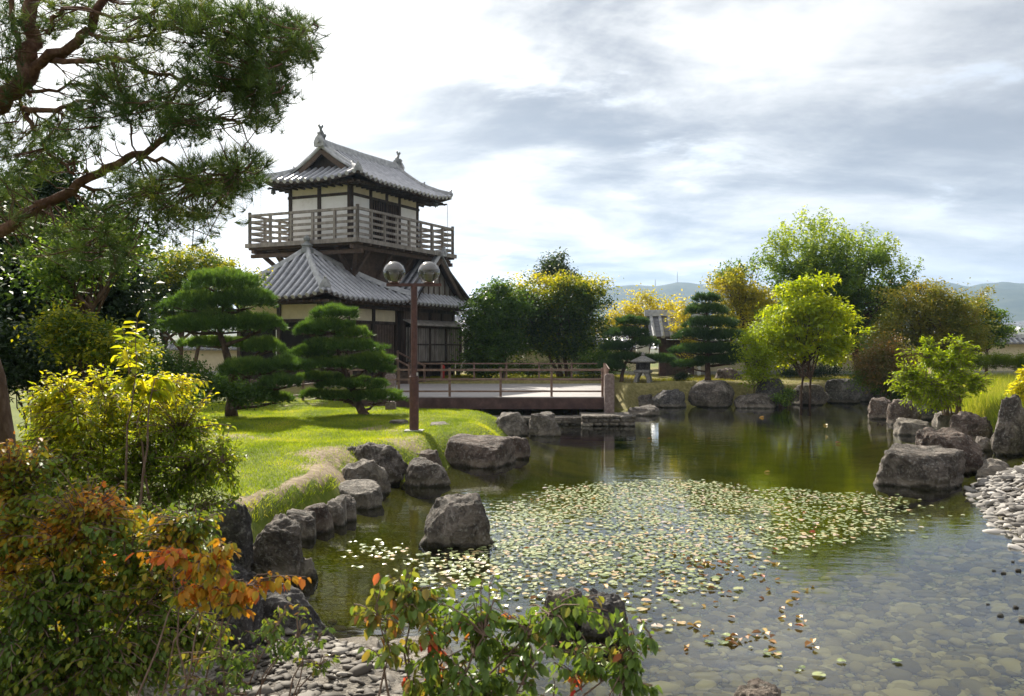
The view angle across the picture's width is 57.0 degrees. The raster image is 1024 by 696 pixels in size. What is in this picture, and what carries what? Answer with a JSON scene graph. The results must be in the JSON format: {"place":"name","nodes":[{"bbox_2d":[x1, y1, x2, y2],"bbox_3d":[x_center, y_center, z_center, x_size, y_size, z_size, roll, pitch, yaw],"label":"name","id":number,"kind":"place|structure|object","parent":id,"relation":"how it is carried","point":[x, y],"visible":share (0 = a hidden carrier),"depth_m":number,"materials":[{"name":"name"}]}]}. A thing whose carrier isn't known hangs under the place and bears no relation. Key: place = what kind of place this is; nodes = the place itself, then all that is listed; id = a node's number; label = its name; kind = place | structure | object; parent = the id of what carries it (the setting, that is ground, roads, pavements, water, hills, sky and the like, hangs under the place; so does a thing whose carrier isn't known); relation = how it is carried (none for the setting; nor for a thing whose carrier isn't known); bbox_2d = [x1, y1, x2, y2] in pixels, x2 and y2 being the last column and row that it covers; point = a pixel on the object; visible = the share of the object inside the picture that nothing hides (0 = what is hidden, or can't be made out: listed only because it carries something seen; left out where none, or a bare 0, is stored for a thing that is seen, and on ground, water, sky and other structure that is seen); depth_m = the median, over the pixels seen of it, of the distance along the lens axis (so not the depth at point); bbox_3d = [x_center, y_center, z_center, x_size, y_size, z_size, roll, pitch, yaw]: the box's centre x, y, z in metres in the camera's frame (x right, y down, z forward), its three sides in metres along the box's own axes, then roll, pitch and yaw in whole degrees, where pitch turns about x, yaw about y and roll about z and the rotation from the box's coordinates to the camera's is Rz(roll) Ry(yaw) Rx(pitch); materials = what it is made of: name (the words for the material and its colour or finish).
{"place":"outdoors","nodes":[
{"label":"outdoors","id":0,"kind":"place"},
{"bbox_2d":[0,0,1023,315],"label":"sky","id":1,"kind":"structure","parent":0,"point":[646,141],"materials":[{"name":"white"}]},
{"bbox_2d":[2,328,1023,695],"bbox_3d":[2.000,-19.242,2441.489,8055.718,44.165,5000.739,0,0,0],"label":"ground","id":2,"kind":"structure","parent":0,"point":[344,586],"depth_m":12.68,"materials":[{"name":"plant"}]},
{"bbox_2d":[0,152,49,514],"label":"broadleaf tree","id":3,"kind":"object","parent":2,"relation":"on","point":[6,426],"visible":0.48,"depth_m":9.48,"materials":[{"name":"green plant"}]},
{"bbox_2d":[0,307,152,452],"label":"shrub","id":4,"kind":"object","parent":2,"relation":"on","point":[21,367],"visible":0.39,"depth_m":13.25,"materials":[{"name":"green plant"}]},
{"bbox_2d":[8,292,165,469],"bbox_3d":[-5.378,0.531,11.988,1.920,2.498,1.350,0,0,-15],"label":"shrub","id":5,"kind":"object","parent":2,"relation":"on","point":[83,336],"visible":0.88,"depth_m":11.82,"materials":[{"name":"green plant"}]},
{"bbox_2d":[0,143,174,436],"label":"evergreen tree","id":6,"kind":"object","parent":2,"relation":"on","point":[124,305],"visible":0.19,"depth_m":16.55,"materials":[{"name":"green plant"}]},
{"bbox_2d":[0,203,179,447],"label":"evergreen tree","id":7,"kind":"object","parent":2,"relation":"on","point":[91,301],"visible":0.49,"depth_m":12.90,"materials":[{"name":"green plant"}]},
{"bbox_2d":[0,431,236,695],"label":"autumn shrub","id":8,"kind":"object","parent":2,"relation":"on","point":[39,657],"visible":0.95,"depth_m":4.19,"materials":[{"name":"green plant"}]},
{"bbox_2d":[0,497,238,695],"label":"autumn shrub","id":9,"kind":"object","parent":2,"relation":"on","point":[132,606],"visible":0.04,"depth_m":5.21,"materials":[{"name":"green plant"}]},
{"bbox_2d":[0,363,254,543],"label":"yellow bush","id":10,"kind":"object","parent":2,"relation":"on","point":[61,403],"visible":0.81,"depth_m":7.46,"materials":[{"name":"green plant"}]},
{"bbox_2d":[107,311,175,521],"bbox_3d":[-2.837,0.753,7.167,0.511,2.096,0.410,0,0,0],"label":"yellow bush","id":11,"kind":"object","parent":2,"relation":"on","point":[131,382],"visible":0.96,"depth_m":7.17,"materials":[{"name":"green plant"}]},
{"bbox_2d":[86,360,219,444],"bbox_3d":[-6.142,0.997,15.989,2.302,1.675,1.443,0,0,0],"label":"shrub","id":12,"kind":"object","parent":2,"relation":"on","point":[148,378],"visible":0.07,"depth_m":16.00,"materials":[{"name":"green plant"}]},
{"bbox_2d":[0,0,341,294],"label":"red pine","id":13,"kind":"object","parent":2,"relation":"on","point":[253,66],"visible":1,"depth_m":5.51,"materials":[{"name":"green plant"}]},
{"bbox_2d":[120,340,236,374],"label":"garden wall","id":14,"kind":"structure","parent":2,"relation":"on","point":[213,356],"depth_m":47.09,"materials":[{"name":"concrete"}]},
{"bbox_2d":[129,236,273,361],"bbox_3d":[-11.581,-1.124,31.966,7.113,5.421,3.910,0,0,0],"label":"broadleaf tree","id":15,"kind":"object","parent":2,"relation":"on","point":[184,265],"visible":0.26,"depth_m":31.45,"materials":[{"name":"green plant"}]},
{"bbox_2d":[139,336,277,413],"bbox_3d":[-7.696,0.698,22.027,4.525,2.180,1.890,0,0,0],"label":"shrub","id":16,"kind":"object","parent":2,"relation":"on","point":[175,364],"visible":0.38,"depth_m":21.88,"materials":[{"name":"green plant"}]},
{"bbox_2d":[125,537,311,695],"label":"orange spray","id":17,"kind":"object","parent":2,"relation":"on","point":[241,596],"visible":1,"depth_m":3.58,"materials":[{"name":"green plant"}]},
{"bbox_2d":[203,564,263,650],"bbox_3d":[-1.984,1.897,6.622,0.460,0.746,0.356,0,0,0],"label":"garden rock","id":18,"kind":"object","parent":2,"relation":"on","point":[243,623],"visible":0.28,"depth_m":6.51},
{"bbox_2d":[216,500,253,571],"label":"garden rock","id":19,"kind":"object","parent":2,"relation":"on","point":[235,526],"visible":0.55,"depth_m":8.75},
{"bbox_2d":[155,264,316,416],"bbox_3d":[-6.703,-0.133,23.230,4.348,3.923,2.294,0,0,29],"label":"cloud pine","id":20,"kind":"object","parent":2,"relation":"on","point":[225,317],"visible":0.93,"depth_m":23.08,"materials":[{"name":"green plant"}]},
{"bbox_2d":[154,597,339,695],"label":"green spray","id":21,"kind":"object","parent":2,"relation":"on","point":[271,627],"visible":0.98,"depth_m":3.58,"materials":[{"name":"green plant"}]},
{"bbox_2d":[251,513,302,587],"bbox_3d":[-2.268,2.015,9.082,0.576,0.811,0.449,0,0,0],"label":"garden rock","id":22,"kind":"object","parent":2,"relation":"on","point":[277,545],"visible":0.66,"depth_m":8.91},
{"bbox_2d":[71,398,503,521],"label":"lawn grass","id":23,"kind":"structure","parent":2,"relation":"on","point":[264,416],"depth_m":18.97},
{"bbox_2d":[258,583,335,639],"bbox_3d":[-1.626,2.072,6.994,0.804,0.696,0.422,0,0,0],"label":"garden rock","id":24,"kind":"object","parent":2,"relation":"on","point":[273,601],"visible":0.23,"depth_m":6.90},
{"bbox_2d":[287,508,316,548],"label":"garden rock","id":25,"kind":"object","parent":2,"relation":"on","point":[306,519],"visible":0.57,"depth_m":10.79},
{"bbox_2d":[266,662,339,695],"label":"flat stone","id":26,"kind":"object","parent":2,"relation":"on","point":[320,679],"visible":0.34,"depth_m":5.89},
{"bbox_2d":[296,557,318,598],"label":"garden rock","id":27,"kind":"object","parent":2,"relation":"on","point":[307,567],"visible":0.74,"depth_m":8.97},
{"bbox_2d":[304,503,334,541],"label":"garden rock","id":28,"kind":"object","parent":2,"relation":"on","point":[325,530],"visible":0.62,"depth_m":11.23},
{"bbox_2d":[327,494,347,535],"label":"garden rock","id":29,"kind":"object","parent":2,"relation":"on","point":[336,506],"visible":0.75,"depth_m":11.66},
{"bbox_2d":[221,124,471,383],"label":"castle tower","id":30,"kind":"structure","parent":2,"relation":"on","point":[353,229],"depth_m":38.57,"materials":[{"name":"tile"}]},
{"bbox_2d":[372,200,383,240],"bbox_3d":[-5.659,-5.235,39.646,0.070,1.850,1.040,0,0,26],"label":"sliding door","id":31,"kind":"structure","parent":30,"relation":"in","point":[379,206],"depth_m":39.67,"materials":[{"name":"brown wood"}]},
{"bbox_2d":[375,324,393,364],"bbox_3d":[-5.323,-0.095,39.196,0.075,1.750,1.450,0,0,26],"label":"sliding door","id":32,"kind":"structure","parent":30,"relation":"in","point":[384,334],"depth_m":39.32,"materials":[{"name":"brown wood"}]},
{"bbox_2d":[186,628,507,695],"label":"shore pebbles","id":33,"kind":"object","parent":2,"relation":"on","point":[355,669],"visible":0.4,"depth_m":5.97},
{"bbox_2d":[286,301,408,414],"bbox_3d":[-4.112,0.336,23.488,3.191,3.043,1.644,0,0,0],"label":"cloud pine","id":34,"kind":"object","parent":2,"relation":"on","point":[314,348],"visible":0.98,"depth_m":23.25,"materials":[{"name":"green plant"}]},
{"bbox_2d":[345,494,356,530],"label":"garden rock","id":35,"kind":"object","parent":2,"relation":"on","point":[351,512],"visible":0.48,"depth_m":11.98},
{"bbox_2d":[333,636,382,651],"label":"flat stone","id":36,"kind":"object","parent":2,"relation":"on","point":[371,642],"visible":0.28,"depth_m":6.77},
{"bbox_2d":[339,479,384,516],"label":"garden rock","id":37,"kind":"object","parent":2,"relation":"on","point":[366,494],"visible":0.62,"depth_m":12.96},
{"bbox_2d":[341,458,390,501],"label":"garden rock","id":38,"kind":"object","parent":2,"relation":"on","point":[363,468],"visible":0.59,"depth_m":14.09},
{"bbox_2d":[347,442,407,487],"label":"garden rock","id":39,"kind":"object","parent":2,"relation":"on","point":[389,459],"visible":0.6,"depth_m":15.14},
{"bbox_2d":[356,662,424,695],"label":"flat stone","id":40,"kind":"object","parent":2,"relation":"on","point":[368,681],"visible":0.2,"depth_m":5.87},
{"bbox_2d":[383,262,441,431],"bbox_3d":[-2.027,-0.007,19.167,1.190,3.513,0.450,0,0,0],"label":"street lamp","id":41,"kind":"object","parent":2,"relation":"on","point":[394,268],"visible":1,"depth_m":19.10,"materials":[{"name":"metal"}]},
{"bbox_2d":[389,636,458,666],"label":"flat stone","id":42,"kind":"object","parent":2,"relation":"on","point":[448,651],"visible":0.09,"depth_m":6.55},
{"bbox_2d":[401,457,450,498],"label":"garden rock","id":43,"kind":"object","parent":2,"relation":"on","point":[425,478],"visible":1,"depth_m":14.94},
{"bbox_2d":[343,374,613,414],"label":"viewing deck","id":44,"kind":"structure","parent":2,"relation":"on","point":[527,402],"depth_m":27.92,"materials":[{"name":"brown wood"}]},
{"bbox_2d":[347,368,603,396],"bbox_3d":[-1.100,1.040,28.101,7.670,0.900,0.108,0,0,0],"label":"deck railing","id":45,"kind":"object","parent":44,"relation":"on","point":[500,379],"visible":0.75,"depth_m":28.05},
{"bbox_2d":[408,362,600,380],"bbox_3d":[-0.225,1.040,39.381,8.220,0.900,0.108,0,0,0],"label":"deck railing","id":46,"kind":"object","parent":44,"relation":"on","point":[474,363],"visible":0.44,"depth_m":39.33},
{"bbox_2d":[444,434,515,475],"bbox_3d":[-0.659,2.030,17.883,1.262,0.780,1.134,0,0,26],"label":"garden rock","id":47,"kind":"object","parent":2,"relation":"on","point":[470,453],"visible":0.84,"depth_m":17.48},
{"bbox_2d":[349,567,643,695],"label":"dogwood shrub","id":48,"kind":"object","parent":2,"relation":"on","point":[408,601],"visible":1,"depth_m":3.47,"materials":[{"name":"green plant"}]},
{"bbox_2d":[448,276,547,377],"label":"broadleaf tree","id":49,"kind":"object","parent":2,"relation":"on","point":[493,317],"visible":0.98,"depth_m":40.52,"materials":[{"name":"green plant"}]},
{"bbox_2d":[419,372,600,380],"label":"bank grass","id":50,"kind":"structure","parent":2,"relation":"on","point":[456,376],"depth_m":41.88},
{"bbox_2d":[496,412,527,436],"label":"garden rock","id":51,"kind":"object","parent":2,"relation":"on","point":[511,424],"visible":0.6,"depth_m":23.36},
{"bbox_2d":[506,436,530,468],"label":"garden rock","id":52,"kind":"object","parent":2,"relation":"on","point":[523,449],"visible":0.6,"depth_m":18.63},
{"bbox_2d":[491,415,581,424],"bbox_3d":[0.280,2.302,27.425,3.745,0.657,0.968,0,0,0],"label":"stone footing","id":53,"kind":"object","parent":2,"relation":"on","point":[568,419],"visible":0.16,"depth_m":27.00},
{"bbox_2d":[450,350,634,377],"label":"shrub","id":54,"kind":"object","parent":2,"relation":"on","point":[523,366],"visible":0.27,"depth_m":41.91,"materials":[{"name":"green plant"}]},
{"bbox_2d":[529,411,560,436],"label":"garden rock","id":55,"kind":"object","parent":2,"relation":"on","point":[543,424],"visible":0.79,"depth_m":23.43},
{"bbox_2d":[521,246,592,316],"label":"conifer tree","id":56,"kind":"object","parent":2,"relation":"on","point":[552,263],"visible":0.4,"depth_m":54.66,"materials":[{"name":"green plant"}]},
{"bbox_2d":[503,266,628,376],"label":"broadleaf tree","id":57,"kind":"object","parent":2,"relation":"on","point":[574,305],"visible":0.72,"depth_m":42.21,"materials":[{"name":"green plant"}]},
{"bbox_2d":[502,340,635,374],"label":"garden wall","id":58,"kind":"structure","parent":2,"relation":"on","point":[541,359],"depth_m":47.88,"materials":[{"name":"concrete"}]},
{"bbox_2d":[561,337,620,377],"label":"shrub","id":59,"kind":"object","parent":2,"relation":"on","point":[596,356],"visible":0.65,"depth_m":40.32,"materials":[{"name":"green plant"}]},
{"bbox_2d":[606,616,662,695],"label":"dogwood shrub","id":60,"kind":"object","parent":2,"relation":"on","point":[626,679],"visible":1,"depth_m":3.47,"materials":[{"name":"green plant"}]},
{"bbox_2d":[595,314,678,381],"bbox_3d":[5.159,0.019,38.768,3.537,3.007,1.672,0,0,0],"label":"cloud pine","id":61,"kind":"object","parent":2,"relation":"on","point":[637,337],"visible":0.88,"depth_m":38.51,"materials":[{"name":"green plant"}]},
{"bbox_2d":[596,283,682,351],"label":"broadleaf tree","id":62,"kind":"object","parent":2,"relation":"on","point":[651,305],"visible":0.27,"depth_m":49.67,"materials":[{"name":"yellow plant"}]},
{"bbox_2d":[630,353,655,382],"bbox_3d":[5.287,0.807,38.000,1.040,1.241,0.901,0,0,0],"label":"stone lantern","id":63,"kind":"object","parent":2,"relation":"on","point":[642,361],"visible":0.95,"depth_m":37.80,"materials":[{"name":"stone"}]},
{"bbox_2d":[636,310,708,375],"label":"garden gate","id":64,"kind":"structure","parent":2,"relation":"on","point":[656,328],"depth_m":45.31,"materials":[{"name":"wood"}]},
{"bbox_2d":[666,340,686,375],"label":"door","id":65,"kind":"structure","parent":64,"relation":"in","point":[669,343],"depth_m":45.51,"materials":[{"name":"brown wood"}]},
{"bbox_2d":[328,539,1023,695],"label":"bed cobbles","id":66,"kind":"object","parent":2,"relation":"on","point":[952,673],"visible":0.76,"depth_m":8.02,"materials":[{"name":"stone"}]},
{"bbox_2d":[659,289,700,373],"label":"broadleaf tree","id":67,"kind":"object","parent":2,"relation":"on","point":[679,313],"visible":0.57,"depth_m":43.90,"materials":[{"name":"yellow plant"}]},
{"bbox_2d":[665,291,751,380],"bbox_3d":[7.863,-0.450,37.484,3.659,3.746,1.923,0,0,0],"label":"cloud pine","id":68,"kind":"object","parent":2,"relation":"on","point":[708,346],"visible":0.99,"depth_m":37.19,"materials":[{"name":"green plant"}]},
{"bbox_2d":[702,252,768,337],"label":"broadleaf tree","id":69,"kind":"object","parent":2,"relation":"on","point":[750,266],"visible":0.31,"depth_m":46.87,"materials":[{"name":"green plant"}]},
{"bbox_2d":[698,261,781,366],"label":"broadleaf tree","id":70,"kind":"object","parent":2,"relation":"on","point":[742,301],"visible":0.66,"depth_m":45.53,"materials":[{"name":"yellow plant"}]},
{"bbox_2d":[723,302,793,392],"bbox_3d":[9.205,0.440,35.234,2.456,4.324,2.307,0,0,0],"label":"tall shrub","id":71,"kind":"object","parent":2,"relation":"on","point":[763,352],"visible":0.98,"depth_m":35.16,"materials":[{"name":"green plant"}]},
{"bbox_2d":[768,384,797,407],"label":"shrub","id":72,"kind":"object","parent":2,"relation":"on","point":[782,398],"visible":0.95,"depth_m":34.50,"materials":[{"name":"green plant"}]},
{"bbox_2d":[734,269,877,405],"bbox_3d":[11.177,-0.210,36.003,5.198,5.718,3.163,0,0,25],"label":"broadleaf tree","id":73,"kind":"object","parent":2,"relation":"on","point":[809,313],"visible":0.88,"depth_m":35.63,"materials":[{"name":"green plant"}]},
{"bbox_2d":[694,340,922,374],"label":"garden wall","id":74,"kind":"structure","parent":2,"relation":"on","point":[735,367],"depth_m":46.51,"materials":[{"name":"concrete"}]},
{"bbox_2d":[789,382,829,404],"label":"garden rock","id":75,"kind":"object","parent":2,"relation":"on","point":[819,396],"visible":0.74,"depth_m":36.25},
{"bbox_2d":[773,361,847,377],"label":"shrub","id":76,"kind":"object","parent":2,"relation":"on","point":[818,371],"visible":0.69,"depth_m":41.81,"materials":[{"name":"green plant"}]},
{"bbox_2d":[753,205,923,369],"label":"broadleaf tree","id":77,"kind":"object","parent":2,"relation":"on","point":[855,276],"visible":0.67,"depth_m":42.42,"materials":[{"name":"green plant"}]},
{"bbox_2d":[824,378,862,403],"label":"garden rock","id":78,"kind":"object","parent":2,"relation":"on","point":[836,391],"visible":0.81,"depth_m":37.39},
{"bbox_2d":[840,366,917,401],"bbox_3d":[13.318,1.670,33.584,3.242,2.376,1.671,0,0,0],"label":"shrub","id":79,"kind":"object","parent":2,"relation":"on","point":[878,389],"visible":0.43,"depth_m":33.37,"materials":[{"name":"green plant"}]},
{"bbox_2d":[839,327,930,399],"bbox_3d":[13.351,1.045,33.005,3.927,3.551,2.477,0,0,0],"label":"shrub","id":80,"kind":"object","parent":2,"relation":"on","point":[883,358],"visible":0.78,"depth_m":32.84,"materials":[{"name":"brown plant"}]},
{"bbox_2d":[873,443,965,501],"bbox_3d":[6.586,1.994,15.234,1.298,0.851,1.145,0,0,30],"label":"garden rock","id":81,"kind":"object","parent":2,"relation":"on","point":[937,471],"visible":0.98,"depth_m":14.87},
{"bbox_2d":[855,275,1005,376],"bbox_3d":[16.893,-0.708,38.172,5.989,4.494,4.416,0,0,0],"label":"broadleaf tree","id":82,"kind":"object","parent":2,"relation":"on","point":[936,314],"visible":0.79,"depth_m":37.41,"materials":[{"name":"green plant"}]},
{"bbox_2d":[884,333,998,415],"bbox_3d":[10.902,0.685,24.037,2.800,2.154,1.658,0,0,0],"label":"bright bush","id":83,"kind":"object","parent":2,"relation":"on","point":[928,386],"visible":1,"depth_m":23.88,"materials":[{"name":"green plant"}]},
{"bbox_2d":[949,411,992,440],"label":"garden rock","id":84,"kind":"object","parent":2,"relation":"on","point":[973,425],"visible":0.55,"depth_m":21.90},
{"bbox_2d":[931,334,1023,375],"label":"garden wall","id":85,"kind":"structure","parent":2,"relation":"on","point":[1016,343],"depth_m":46.99,"materials":[{"name":"concrete"}]},
{"bbox_2d":[975,458,1009,480],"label":"garden rock","id":86,"kind":"object","parent":2,"relation":"on","point":[992,466],"visible":0.42,"depth_m":15.91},
{"bbox_2d":[962,350,1023,372],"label":"clipped hedge","id":87,"kind":"object","parent":2,"relation":"on","point":[997,360],"visible":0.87,"depth_m":34.84,"materials":[{"name":"green plant"}]},
{"bbox_2d":[963,462,1023,565],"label":"pebble beach","id":88,"kind":"structure","parent":2,"relation":"on","point":[999,501],"depth_m":12.69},
{"bbox_2d":[967,296,1023,374],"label":"broadleaf tree","id":89,"kind":"object","parent":2,"relation":"on","point":[1003,332],"visible":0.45,"depth_m":40.60,"materials":[{"name":"green plant"}]},
{"bbox_2d":[990,394,1023,455],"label":"garden rock","id":90,"kind":"object","parent":2,"relation":"on","point":[1007,438],"visible":0.94,"depth_m":19.24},
{"bbox_2d":[1004,365,1023,403],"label":"bright bush","id":91,"kind":"object","parent":2,"relation":"on","point":[1018,389],"visible":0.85,"depth_m":22.00,"materials":[{"name":"yellow plant"}]},
{"bbox_2d":[591,373,853,382],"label":"bank grass","id":92,"kind":"structure","parent":0,"point":[694,378],"depth_m":40.50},
{"bbox_2d":[445,402,1023,500],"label":"pond water","id":93,"kind":"structure","parent":0,"point":[708,435],"depth_m":22.17,"materials":[{"name":"liquid"}]},
{"bbox_2d":[418,492,496,561],"bbox_3d":[-0.607,2.031,10.675,0.881,0.778,0.642,0,0,0],"label":"pond rock","id":94,"kind":"object","parent":93,"relation":"in","point":[460,523],"visible":0.92,"depth_m":10.45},
{"bbox_2d":[544,586,581,649],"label":"pond rock","id":95,"kind":"object","parent":93,"relation":"in","point":[552,595],"visible":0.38,"depth_m":7.45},
{"bbox_2d":[579,588,628,657],"bbox_3d":[0.718,2.147,7.296,0.407,0.546,0.287,0,0,0],"label":"pond rock","id":96,"kind":"object","parent":93,"relation":"in","point":[609,604],"visible":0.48,"depth_m":7.20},
{"bbox_2d":[579,412,635,425],"bbox_3d":[2.735,2.263,27.200,1.549,0.735,1.518,0,0,0],"label":"stone footing","id":97,"kind":"object","parent":93,"relation":"in","point":[608,419],"visible":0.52,"depth_m":26.50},
{"bbox_2d":[628,404,659,415],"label":"garden rock","id":98,"kind":"object","parent":93,"relation":"in","point":[649,410],"visible":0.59,"depth_m":30.66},
{"bbox_2d":[340,477,963,666],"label":"lily pads","id":99,"kind":"object","parent":93,"relation":"on","point":[627,492],"visible":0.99,"depth_m":11.68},
{"bbox_2d":[652,389,686,407],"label":"garden rock","id":100,"kind":"object","parent":93,"relation":"on","point":[674,398],"visible":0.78,"depth_m":34.75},
{"bbox_2d":[688,380,734,407],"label":"garden rock","id":101,"kind":"object","parent":93,"relation":"in","point":[713,393],"visible":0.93,"depth_m":34.82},
{"bbox_2d":[733,393,777,408],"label":"garden rock","id":102,"kind":"object","parent":93,"relation":"in","point":[759,400],"visible":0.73,"depth_m":34.43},
{"bbox_2d":[734,678,780,695],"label":"pond rock","id":103,"kind":"object","parent":93,"relation":"in","point":[756,687],"visible":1,"depth_m":5.82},
{"bbox_2d":[755,378,786,406],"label":"garden rock","id":104,"kind":"object","parent":93,"relation":"in","point":[769,387],"visible":0.35,"depth_m":35.30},
{"bbox_2d":[867,397,891,418],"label":"garden rock","id":105,"kind":"object","parent":93,"relation":"in","point":[877,408],"visible":0.61,"depth_m":29.21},
{"bbox_2d":[886,399,921,424],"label":"garden rock","id":106,"kind":"object","parent":93,"relation":"in","point":[895,409],"visible":0.56,"depth_m":27.01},
{"bbox_2d":[893,417,937,435],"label":"garden rock","id":107,"kind":"object","parent":93,"relation":"in","point":[906,427],"visible":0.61,"depth_m":23.75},
{"bbox_2d":[915,427,983,476],"bbox_3d":[7.819,1.923,16.735,1.252,0.993,0.900,0,0,0],"label":"garden rock","id":108,"kind":"object","parent":93,"relation":"in","point":[948,437],"visible":0.61,"depth_m":16.49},
{"bbox_2d":[593,281,1023,326],"bbox_3d":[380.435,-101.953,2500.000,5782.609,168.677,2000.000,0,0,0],"label":"hills","id":109,"kind":"structure","parent":0,"point":[1012,295],"depth_m":2039.23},
{"bbox_2d":[939,370,1023,430],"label":"tall grass","id":110,"kind":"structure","parent":0,"point":[988,404],"depth_m":25.45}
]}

